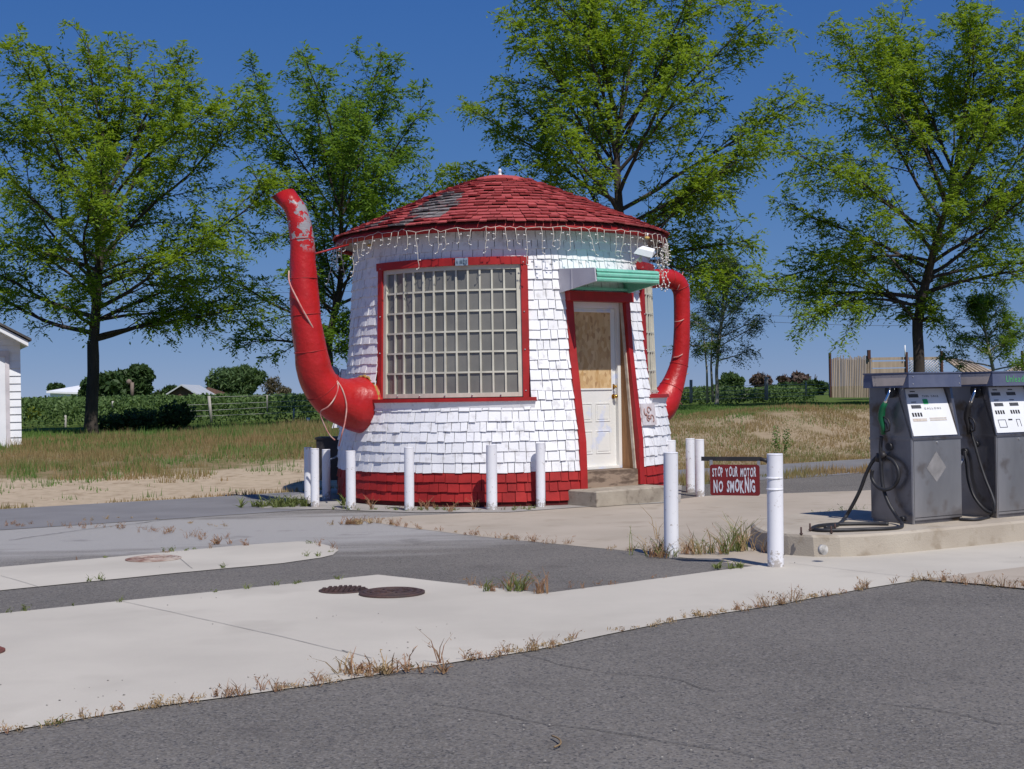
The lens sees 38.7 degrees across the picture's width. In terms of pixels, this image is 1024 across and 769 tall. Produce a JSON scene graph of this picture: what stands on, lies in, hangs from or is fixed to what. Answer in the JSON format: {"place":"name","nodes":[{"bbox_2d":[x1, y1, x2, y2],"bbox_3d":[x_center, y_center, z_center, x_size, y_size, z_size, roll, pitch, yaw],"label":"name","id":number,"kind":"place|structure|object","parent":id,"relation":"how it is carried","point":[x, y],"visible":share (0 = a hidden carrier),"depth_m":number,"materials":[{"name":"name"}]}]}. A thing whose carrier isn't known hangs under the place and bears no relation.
{"place":"outdoors","nodes":[
{"label":"outdoors","id":0,"kind":"place"},
{"bbox_2d":[0,386,869,529],"bbox_3d":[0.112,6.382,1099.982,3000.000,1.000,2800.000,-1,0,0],"label":"ground","id":1,"kind":"structure","parent":0,"point":[123,490],"depth_m":25.47,"materials":[{"name":"brown plant"}]},
{"bbox_2d":[0,323,31,446],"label":"white shed","id":2,"kind":"structure","parent":1,"relation":"on","point":[13,342],"depth_m":29.40,"materials":[{"name":"white wood"}]},
{"bbox_2d":[0,357,5,446],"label":"garage door","id":3,"kind":"structure","parent":2,"relation":"in","point":[2,359],"depth_m":29.34,"materials":[{"name":"white"}]},
{"bbox_2d":[26,406,41,419],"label":"mustard bush","id":4,"kind":"object","parent":1,"relation":"on","point":[27,416],"visible":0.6,"depth_m":44.44,"materials":[{"name":"green plant"}]},
{"bbox_2d":[45,382,65,390],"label":"conifer tree","id":5,"kind":"object","parent":1,"relation":"on","point":[53,386],"visible":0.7,"depth_m":159.57,"materials":[{"name":"green plant"}]},
{"bbox_2d":[46,386,79,397],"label":"shed","id":6,"kind":"structure","parent":1,"relation":"on","point":[69,391],"depth_m":150.30,"materials":[{"name":"white metal"}]},
{"bbox_2d":[64,415,66,426],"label":"stake","id":7,"kind":"object","parent":1,"relation":"on","point":[65,421],"visible":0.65,"depth_m":43.77,"materials":[{"name":"white wood"}]},
{"bbox_2d":[78,370,127,396],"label":"shade tree","id":8,"kind":"object","parent":1,"relation":"on","point":[111,383],"visible":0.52,"depth_m":111.33,"materials":[{"name":"green plant"}]},
{"bbox_2d":[126,379,133,395],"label":"yard light pole","id":9,"kind":"object","parent":1,"relation":"on","point":[129,382],"visible":0.92,"depth_m":107.89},
{"bbox_2d":[115,363,155,395],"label":"shade tree","id":10,"kind":"object","parent":1,"relation":"on","point":[142,376],"visible":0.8,"depth_m":114.38,"materials":[{"name":"green plant"}]},
{"bbox_2d":[98,399,196,430],"bbox_3d":[-9.472,0.809,37.543,2.686,0.893,1.339,-1,0,-12],"label":"bush","id":11,"kind":"object","parent":1,"relation":"on","point":[176,415],"visible":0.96,"depth_m":37.34,"materials":[{"name":"green plant"}]},
{"bbox_2d":[0,18,298,433],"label":"honeylocust tree","id":12,"kind":"object","parent":1,"relation":"on","point":[104,144],"visible":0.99,"depth_m":34.36,"materials":[{"name":"green plant"}]},
{"bbox_2d":[151,383,176,395],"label":"tree","id":13,"kind":"object","parent":1,"relation":"on","point":[166,389],"visible":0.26,"depth_m":117.71,"materials":[{"name":"green plant"}]},
{"bbox_2d":[166,384,224,395],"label":"barn","id":14,"kind":"structure","parent":1,"relation":"on","point":[183,389],"depth_m":105.55,"materials":[{"name":"metal"}]},
{"bbox_2d":[204,363,267,394],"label":"willow tree","id":15,"kind":"object","parent":1,"relation":"on","point":[242,379],"visible":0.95,"depth_m":119.09,"materials":[{"name":"green plant"}]},
{"bbox_2d":[197,394,316,422],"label":"wire fence","id":16,"kind":"object","parent":1,"relation":"on","point":[210,408],"visible":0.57,"depth_m":43.49,"materials":[{"name":"grey metal"}]},
{"bbox_2d":[260,376,291,394],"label":"sparse tree","id":17,"kind":"object","parent":1,"relation":"on","point":[272,386],"visible":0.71,"depth_m":121.79,"materials":[{"name":"green plant"}]},
{"bbox_2d":[194,35,460,422],"bbox_3d":[-4.327,-3.939,36.831,6.280,9.907,6.312,-1,0,-34],"label":"honeylocust tree","id":18,"kind":"object","parent":1,"relation":"on","point":[345,158],"visible":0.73,"depth_m":36.54,"materials":[{"name":"green plant"}]},
{"bbox_2d":[21,385,818,427],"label":"vineyard","id":19,"kind":"object","parent":1,"relation":"on","point":[55,407],"visible":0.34,"depth_m":45.64,"materials":[{"name":"green plant"}]},
{"bbox_2d":[0,403,870,508],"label":"dry grass","id":20,"kind":"structure","parent":1,"relation":"on","point":[89,457],"depth_m":29.20,"materials":[{"name":"plant"}]},
{"bbox_2d":[263,482,681,511],"bbox_3d":[-0.405,1.544,19.971,6.063,0.001,5.054,-1,0,0],"label":"building pad","id":21,"kind":"object","parent":1,"relation":"on","point":[329,503],"visible":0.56,"depth_m":18.34,"materials":[{"name":"concrete"}]},
{"bbox_2d":[236,493,345,507],"bbox_3d":[-2.817,1.487,19.006,1.610,0.201,0.690,-1,0,0],"label":"weed clump","id":22,"kind":"object","parent":21,"relation":"on","point":[287,502],"visible":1,"depth_m":18.91,"materials":[{"name":"green plant"}]},
{"bbox_2d":[304,447,311,502],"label":"bollard","id":23,"kind":"object","parent":21,"relation":"on","point":[307,484],"visible":0.8,"depth_m":19.40,"materials":[{"name":"white metal"}]},
{"bbox_2d":[310,448,318,506],"bbox_3d":[-2.538,1.205,18.775,0.118,0.764,0.111,-1,0,0],"label":"bollard","id":24,"kind":"object","parent":21,"relation":"on","point":[314,463],"visible":0.98,"depth_m":18.73,"materials":[{"name":"white metal"}]},
{"bbox_2d":[322,449,330,499],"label":"bollard","id":25,"kind":"object","parent":21,"relation":"on","point":[326,493],"visible":0.96,"depth_m":20.05,"materials":[{"name":"white metal"}]},
{"bbox_2d":[315,436,338,494],"bbox_3d":[-2.526,1.176,20.895,0.587,0.843,1.039,-1,0,0],"label":"equipment cabinet","id":26,"kind":"object","parent":21,"relation":"on","point":[326,442],"visible":0.45,"depth_m":20.89,"materials":[{"name":"metal"}]},
{"bbox_2d":[346,451,355,509],"bbox_3d":[-2.024,1.204,18.299,0.130,0.745,0.123,-1,0,0],"label":"bollard","id":27,"kind":"object","parent":21,"relation":"on","point":[350,479],"visible":1,"depth_m":18.25,"materials":[{"name":"white metal"}]},
{"bbox_2d":[404,447,413,510],"bbox_3d":[-1.264,1.165,17.927,0.128,0.792,0.120,-1,0,0],"label":"bollard","id":28,"kind":"object","parent":21,"relation":"on","point":[408,478],"visible":0.98,"depth_m":17.88,"materials":[{"name":"white metal"}]},
{"bbox_2d":[351,496,481,511],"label":"foundation weeds","id":29,"kind":"object","parent":21,"relation":"on","point":[420,504],"visible":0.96,"depth_m":18.09,"materials":[{"name":"brown plant"}]},
{"bbox_2d":[272,169,689,506],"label":"teapot building","id":30,"kind":"structure","parent":21,"relation":"on","point":[450,372],"depth_m":18.69,"materials":[{"name":"white paint"}]},
{"bbox_2d":[332,366,339,375],"bbox_3d":[-2.557,-0.096,20.936,0.208,0.340,0.170,-1,0,0],"label":"electric meter","id":31,"kind":"object","parent":30,"relation":"attached to","point":[336,370],"visible":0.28,"depth_m":20.85,"materials":[{"name":"metal"}]},
{"bbox_2d":[372,256,536,408],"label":"window","id":32,"kind":"structure","parent":30,"relation":"in","point":[445,330],"depth_m":18.56,"materials":[{"name":"beige paint"}]},
{"bbox_2d":[455,258,467,265],"bbox_3d":[-0.638,-1.555,18.473,0.163,0.098,0.022,-1,0,14],"label":"licence plate","id":33,"kind":"object","parent":30,"relation":"attached to","point":[461,261],"visible":1,"depth_m":18.46,"materials":[{"name":"white metal"}]},
{"bbox_2d":[326,226,670,291],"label":"icicle lights","id":34,"kind":"object","parent":30,"relation":"attached to","point":[657,251],"visible":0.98,"depth_m":19.01,"materials":[{"name":"plastic"}]},
{"bbox_2d":[574,308,617,466],"bbox_3d":[1.038,0.041,19.030,0.855,2.070,0.132,-1,0,-37],"label":"door","id":35,"kind":"structure","parent":30,"relation":"in","point":[594,328],"depth_m":19.11,"materials":[{"name":"white paint"}]},
{"bbox_2d":[632,246,654,263],"bbox_3d":[1.738,-1.714,19.219,0.305,0.217,0.392,-1,0,0],"label":"flood lamp","id":36,"kind":"object","parent":30,"relation":"attached to","point":[645,251],"visible":1,"depth_m":19.08,"materials":[{"name":"white metal"}]},
{"bbox_2d":[639,403,656,424],"bbox_3d":[1.804,0.394,19.294,0.068,0.287,0.330,-1,0,38],"label":"wall plaque","id":37,"kind":"object","parent":30,"relation":"attached to","point":[648,413],"depth_m":19.27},
{"bbox_2d":[636,262,668,403],"bbox_3d":[1.892,-0.690,20.399,0.589,1.915,1.944,-1,0,0],"label":"window","id":38,"kind":"structure","parent":30,"relation":"in","point":[646,296],"depth_m":19.82,"materials":[{"name":"beige paint"}]},
{"bbox_2d":[486,445,496,509],"bbox_3d":[-0.249,1.141,17.883,0.140,0.804,0.133,-1,0,0],"label":"bollard","id":39,"kind":"object","parent":21,"relation":"on","point":[491,477],"visible":0.98,"depth_m":17.83,"materials":[{"name":"white metal"}]},
{"bbox_2d":[536,443,544,506],"bbox_3d":[0.355,1.129,18.141,0.124,0.809,0.116,-1,0,0],"label":"bollard","id":40,"kind":"object","parent":21,"relation":"on","point":[540,474],"visible":0.96,"depth_m":18.09,"materials":[{"name":"white metal"}]},
{"bbox_2d":[568,484,663,506],"bbox_3d":[1.373,1.409,18.573,1.280,0.193,0.575,-1,0,-37],"label":"concrete step","id":41,"kind":"object","parent":21,"relation":"on","point":[616,495],"visible":0.86,"depth_m":18.27,"materials":[{"name":"beige concrete"}]},
{"bbox_2d":[667,440,675,451],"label":"bollard","id":42,"kind":"object","parent":21,"relation":"on","point":[671,445],"visible":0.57,"depth_m":19.81,"materials":[{"name":"white metal"}]},
{"bbox_2d":[0,473,1023,768],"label":"asphalt lot","id":43,"kind":"structure","parent":1,"relation":"on","point":[936,651],"depth_m":7.11,"materials":[{"name":"grey asphalt"}]},
{"bbox_2d":[0,541,337,589],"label":"concrete strip","id":44,"kind":"object","parent":43,"relation":"on","point":[62,572],"visible":1,"depth_m":12.63,"materials":[{"name":"grey concrete"}]},
{"bbox_2d":[125,555,180,561],"bbox_3d":[-3.206,1.551,13.035,0.491,0.014,0.491,-1,0,0],"label":"manhole cover","id":45,"kind":"object","parent":44,"relation":"on","point":[150,558],"visible":1,"depth_m":12.96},
{"bbox_2d":[211,534,231,543],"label":"weed clump","id":46,"kind":"object","parent":43,"relation":"on","point":[216,541],"visible":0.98,"depth_m":14.25,"materials":[{"name":"brown plant"}]},
{"bbox_2d":[5,503,534,725],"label":"green joint weeds","id":47,"kind":"object","parent":43,"relation":"on","point":[276,582],"visible":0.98,"depth_m":12.98,"materials":[{"name":"green plant"}]},
{"bbox_2d":[327,516,375,524],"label":"weed clump","id":48,"kind":"object","parent":43,"relation":"on","point":[354,520],"visible":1,"depth_m":16.17,"materials":[{"name":"plant"}]},
{"bbox_2d":[309,645,452,674],"bbox_3d":[-0.671,1.422,7.482,0.761,0.146,0.303,-1,0,0],"label":"weed clump","id":49,"kind":"object","parent":43,"relation":"on","point":[443,670],"visible":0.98,"depth_m":7.51,"materials":[{"name":"plant"}]},
{"bbox_2d":[0,515,1023,733],"bbox_3d":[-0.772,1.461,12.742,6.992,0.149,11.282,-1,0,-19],"label":"dry grass weeds","id":50,"kind":"object","parent":43,"relation":"on","point":[228,692],"visible":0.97,"depth_m":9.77,"materials":[{"name":"plant"}]},
{"bbox_2d":[0,541,1023,731],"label":"concrete apron","id":51,"kind":"object","parent":43,"relation":"on","point":[136,652],"visible":0.79,"depth_m":9.14,"materials":[{"name":"grey concrete"}]},
{"bbox_2d":[319,585,367,593],"bbox_3d":[-1.240,1.504,10.720,0.362,0.018,0.362,-1,0,0],"label":"manhole cover","id":52,"kind":"object","parent":51,"relation":"on","point":[341,589],"visible":0.98,"depth_m":10.67,"materials":[{"name":"metal"}]},
{"bbox_2d":[359,587,424,597],"bbox_3d":[-0.865,1.494,10.502,0.475,0.022,0.475,-1,0,0],"label":"manhole cover","id":53,"kind":"object","parent":51,"relation":"on","point":[390,592],"visible":1,"depth_m":10.42,"materials":[{"name":"metal"}]},
{"bbox_2d":[417,628,450,662],"bbox_3d":[-0.408,1.387,7.803,0.186,0.196,0.120,-1,0,21],"label":"weed clump","id":54,"kind":"object","parent":51,"relation":"on","point":[437,654],"visible":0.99,"depth_m":7.77,"materials":[{"name":"beige plant"}]},
{"bbox_2d":[0,559,906,657],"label":"slab joints","id":55,"kind":"object","parent":51,"relation":"on","point":[303,641],"visible":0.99,"depth_m":9.37,"materials":[{"name":"grey concrete"}]},
{"bbox_2d":[481,571,540,591],"bbox_3d":[-0.016,1.411,10.540,0.461,0.163,0.311,-1,0,11],"label":"weed clump","id":56,"kind":"object","parent":51,"relation":"on","point":[520,586],"visible":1,"depth_m":10.53,"materials":[{"name":"green plant"}]},
{"bbox_2d":[0,529,1021,762],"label":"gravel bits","id":57,"kind":"object","parent":51,"relation":"on","point":[550,724],"visible":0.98,"depth_m":6.34,"materials":[{"name":"grey gravel"}]},
{"bbox_2d":[527,567,548,593],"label":"weed clump","id":58,"kind":"object","parent":51,"relation":"on","point":[539,588],"visible":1,"depth_m":10.38,"materials":[{"name":"brown plant"}]},
{"bbox_2d":[766,453,783,566],"bbox_3d":[2.114,1.013,11.711,0.139,0.917,0.135,-1,0,0],"label":"bollard","id":59,"kind":"object","parent":51,"relation":"on","point":[775,534],"visible":1,"depth_m":11.65,"materials":[{"name":"white metal"}]},
{"bbox_2d":[701,457,766,495],"bbox_3d":[1.812,0.740,11.790,0.567,0.314,0.052,-1,0,18],"label":"hanging sign","id":60,"kind":"object","parent":59,"relation":"hanging from","point":[737,480],"visible":1,"depth_m":11.77,"materials":[{"name":"metal"}]},
{"bbox_2d":[750,509,1023,556],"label":"pump island","id":61,"kind":"structure","parent":51,"relation":"on","point":[929,536],"depth_m":12.78,"materials":[{"name":"concrete"}]},
{"bbox_2d":[818,544,827,554],"bbox_3d":[2.548,1.354,11.948,0.084,0.084,0.034,-1,0,-31],"label":"pipe stub","id":62,"kind":"object","parent":61,"relation":"attached to","point":[822,549],"visible":1,"depth_m":11.93,"materials":[{"name":"white plastic"}]},
{"bbox_2d":[863,372,961,524],"bbox_3d":[3.706,0.576,13.513,0.740,1.372,0.563,-1,0,-32],"label":"fuel pump","id":63,"kind":"object","parent":61,"relation":"on","point":[921,446],"visible":1,"depth_m":13.33,"materials":[{"name":"metal"}]},
{"bbox_2d":[811,436,903,531],"bbox_3d":[3.124,0.878,12.996,0.724,0.805,1.179,-1,0,31],"label":"fuel hose","id":64,"kind":"object","parent":63,"relation":"attached to","point":[841,522],"visible":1,"depth_m":13.21,"materials":[{"name":"black rubber"}]},
{"bbox_2d":[878,388,891,434],"bbox_3d":[3.403,0.245,13.309,0.139,0.424,0.066,-1,0,44],"label":"nozzle","id":65,"kind":"object","parent":63,"relation":"hanging from","point":[881,414],"visible":1,"depth_m":13.30,"materials":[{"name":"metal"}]},
{"bbox_2d":[952,371,1023,517],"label":"fuel pump","id":66,"kind":"object","parent":61,"relation":"on","point":[997,412],"visible":0.92,"depth_m":13.77,"materials":[{"name":"metal"}]},
{"bbox_2d":[963,388,976,434],"bbox_3d":[4.330,0.254,13.782,0.136,0.439,0.066,-1,0,43],"label":"nozzle","id":67,"kind":"object","parent":66,"relation":"hanging from","point":[967,417],"visible":1,"depth_m":13.77,"materials":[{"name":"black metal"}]},
{"bbox_2d":[959,428,995,520],"bbox_3d":[4.347,0.821,13.600,0.309,0.868,0.600,-1,0,22],"label":"fuel hose","id":68,"kind":"object","parent":66,"relation":"attached to","point":[984,509],"visible":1,"depth_m":13.70,"materials":[{"name":"black rubber"}]},
{"bbox_2d":[13,517,1016,762],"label":"asphalt cracks","id":69,"kind":"object","parent":43,"relation":"on","point":[606,672],"visible":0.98,"depth_m":6.50,"materials":[{"name":"black asphalt"}]},
{"bbox_2d":[551,735,561,747],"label":"twig","id":70,"kind":"object","parent":43,"relation":"on","point":[559,739],"visible":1,"depth_m":5.94,"materials":[{"name":"wood"}]},
{"bbox_2d":[636,538,681,557],"bbox_3d":[1.253,1.384,12.482,0.386,0.190,0.342,-1,0,-40],"label":"weed clump","id":71,"kind":"object","parent":43,"relation":"on","point":[658,552],"visible":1,"depth_m":12.49,"materials":[{"name":"plant"}]},
{"bbox_2d":[663,452,678,557],"bbox_3d":[1.369,1.036,12.551,0.135,0.906,0.126,-1,0,0],"label":"bollard","id":72,"kind":"object","parent":43,"relation":"on","point":[671,521],"visible":0.98,"depth_m":12.49,"materials":[{"name":"white metal"}]},
{"bbox_2d":[710,560,747,568],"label":"weed clump","id":73,"kind":"object","parent":43,"relation":"on","point":[731,566],"visible":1,"depth_m":11.63,"materials":[{"name":"green plant"}]},
{"bbox_2d":[928,567,1023,587],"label":"tan corner slab","id":74,"kind":"structure","parent":43,"relation":"on","point":[1012,575],"depth_m":10.82,"materials":[{"name":"concrete"}]},
{"bbox_2d":[362,490,870,565],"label":"tan slab","id":75,"kind":"structure","parent":1,"relation":"on","point":[601,527],"depth_m":16.15,"materials":[{"name":"concrete"}]},
{"bbox_2d":[648,514,660,538],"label":"weed clump","id":76,"kind":"object","parent":75,"relation":"on","point":[656,536],"visible":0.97,"depth_m":13.97,"materials":[{"name":"plant"}]},
{"bbox_2d":[686,438,694,491],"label":"bollard","id":77,"kind":"object","parent":75,"relation":"on","point":[690,464],"visible":0.98,"depth_m":20.30,"materials":[{"name":"white metal"}]},
{"bbox_2d":[629,523,766,554],"bbox_3d":[1.645,1.338,12.698,1.276,0.271,0.472,-1,0,0],"label":"weed clump","id":78,"kind":"object","parent":75,"relation":"on","point":[722,547],"visible":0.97,"depth_m":12.68,"materials":[{"name":"plant"}]},
{"bbox_2d":[695,439,704,496],"bbox_3d":[2.514,1.118,19.524,0.128,0.770,0.120,-1,0,0],"label":"bollard","id":79,"kind":"object","parent":75,"relation":"on","point":[699,470],"visible":0.97,"depth_m":19.47,"materials":[{"name":"white metal"}]},
{"bbox_2d":[719,511,765,550],"bbox_3d":[1.986,1.296,12.894,0.397,0.346,0.466,-1,0,-42],"label":"weed clump","id":80,"kind":"object","parent":75,"relation":"on","point":[740,545],"visible":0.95,"depth_m":12.85,"materials":[{"name":"plant"}]},
{"bbox_2d":[435,0,829,311],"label":"honeylocust tree","id":81,"kind":"object","parent":1,"relation":"on","point":[593,38],"visible":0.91,"depth_m":33.77,"materials":[{"name":"green plant"}]},
{"bbox_2d":[703,329,713,403],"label":"sapling stems","id":82,"kind":"object","parent":1,"relation":"on","point":[712,391],"visible":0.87,"depth_m":42.07,"materials":[{"name":"brown plant"}]},
{"bbox_2d":[661,248,775,404],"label":"aspen tree","id":83,"kind":"object","parent":1,"relation":"on","point":[715,346],"visible":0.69,"depth_m":41.78,"materials":[{"name":"green plant"}]},
{"bbox_2d":[713,371,745,387],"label":"round bush tree","id":84,"kind":"object","parent":1,"relation":"on","point":[732,379],"visible":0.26,"depth_m":74.68,"materials":[{"name":"green plant"}]},
{"bbox_2d":[683,377,829,402],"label":"wire fence","id":85,"kind":"object","parent":1,"relation":"on","point":[691,396],"visible":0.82,"depth_m":42.99,"materials":[{"name":"metal"}]},
{"bbox_2d":[749,372,773,387],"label":"plum tree","id":86,"kind":"object","parent":1,"relation":"on","point":[757,379],"visible":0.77,"depth_m":109.64,"materials":[{"name":"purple plant"}]},
{"bbox_2d":[771,425,780,452],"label":"leafy plant","id":87,"kind":"object","parent":1,"relation":"on","point":[775,441],"visible":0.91,"depth_m":28.29,"materials":[{"name":"green plant"}]},
{"bbox_2d":[782,424,791,457],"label":"leafy plant","id":88,"kind":"object","parent":1,"relation":"on","point":[784,438],"visible":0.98,"depth_m":28.34,"materials":[{"name":"green plant"}]},
{"bbox_2d":[775,370,810,383],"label":"plum tree","id":89,"kind":"object","parent":1,"relation":"on","point":[799,377],"visible":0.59,"depth_m":109.39,"materials":[{"name":"purple plant"}]},
{"bbox_2d":[768,374,828,394],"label":"dark shrub tree","id":90,"kind":"object","parent":1,"relation":"on","point":[823,389],"visible":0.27,"depth_m":79.63,"materials":[{"name":"green plant"}]},
{"bbox_2d":[828,350,871,397],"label":"stockade fence","id":91,"kind":"object","parent":1,"relation":"on","point":[862,366],"visible":0.88,"depth_m":53.02,"materials":[{"name":"brown wood"}]},
{"bbox_2d":[734,0,1023,371],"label":"honeylocust tree","id":92,"kind":"object","parent":1,"relation":"on","point":[979,118],"visible":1,"depth_m":36.95,"materials":[{"name":"green plant"}]},
{"bbox_2d":[871,352,907,372],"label":"rail fence","id":93,"kind":"object","parent":1,"relation":"on","point":[888,364],"visible":0.43,"depth_m":53.00,"materials":[{"name":"brown wood"}]},
{"bbox_2d":[908,351,943,371],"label":"lattice screen","id":94,"kind":"object","parent":1,"relation":"on","point":[931,359],"visible":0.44,"depth_m":53.00,"materials":[{"name":"brown wood"}]},
{"bbox_2d":[944,358,990,371],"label":"lean to","id":95,"kind":"object","parent":1,"relation":"on","point":[971,367],"visible":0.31,"depth_m":52.92,"materials":[{"name":"brown wood"}]},
{"bbox_2d":[932,284,1023,371],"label":"young tree","id":96,"kind":"object","parent":1,"relation":"on","point":[979,308],"visible":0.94,"depth_m":40.89,"materials":[{"name":"green plant"}]},
{"bbox_2d":[1007,351,1022,370],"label":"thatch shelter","id":97,"kind":"object","parent":1,"relation":"on","point":[1015,366],"visible":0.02,"depth_m":53.60,"materials":[{"name":"beige"}]},
{"bbox_2d":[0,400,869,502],"bbox_3d":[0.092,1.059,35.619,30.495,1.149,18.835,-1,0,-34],"label":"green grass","id":98,"kind":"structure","parent":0,"point":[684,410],"depth_m":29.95,"materials":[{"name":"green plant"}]},
{"bbox_2d":[0,459,869,529],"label":"back road","id":99,"kind":"structure","parent":0,"point":[65,515],"depth_m":18.82,"materials":[{"name":"grey asphalt"}]},
{"bbox_2d":[0,0,1023,398],"label":"sky","id":100,"kind":"structure","parent":0,"point":[452,44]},
{"bbox_2d":[29,284,995,325],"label":"power line","id":101,"kind":"object","parent":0,"point":[706,319],"visible":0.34,"depth_m":60.01,"materials":[{"name":"metal"}]}
]}

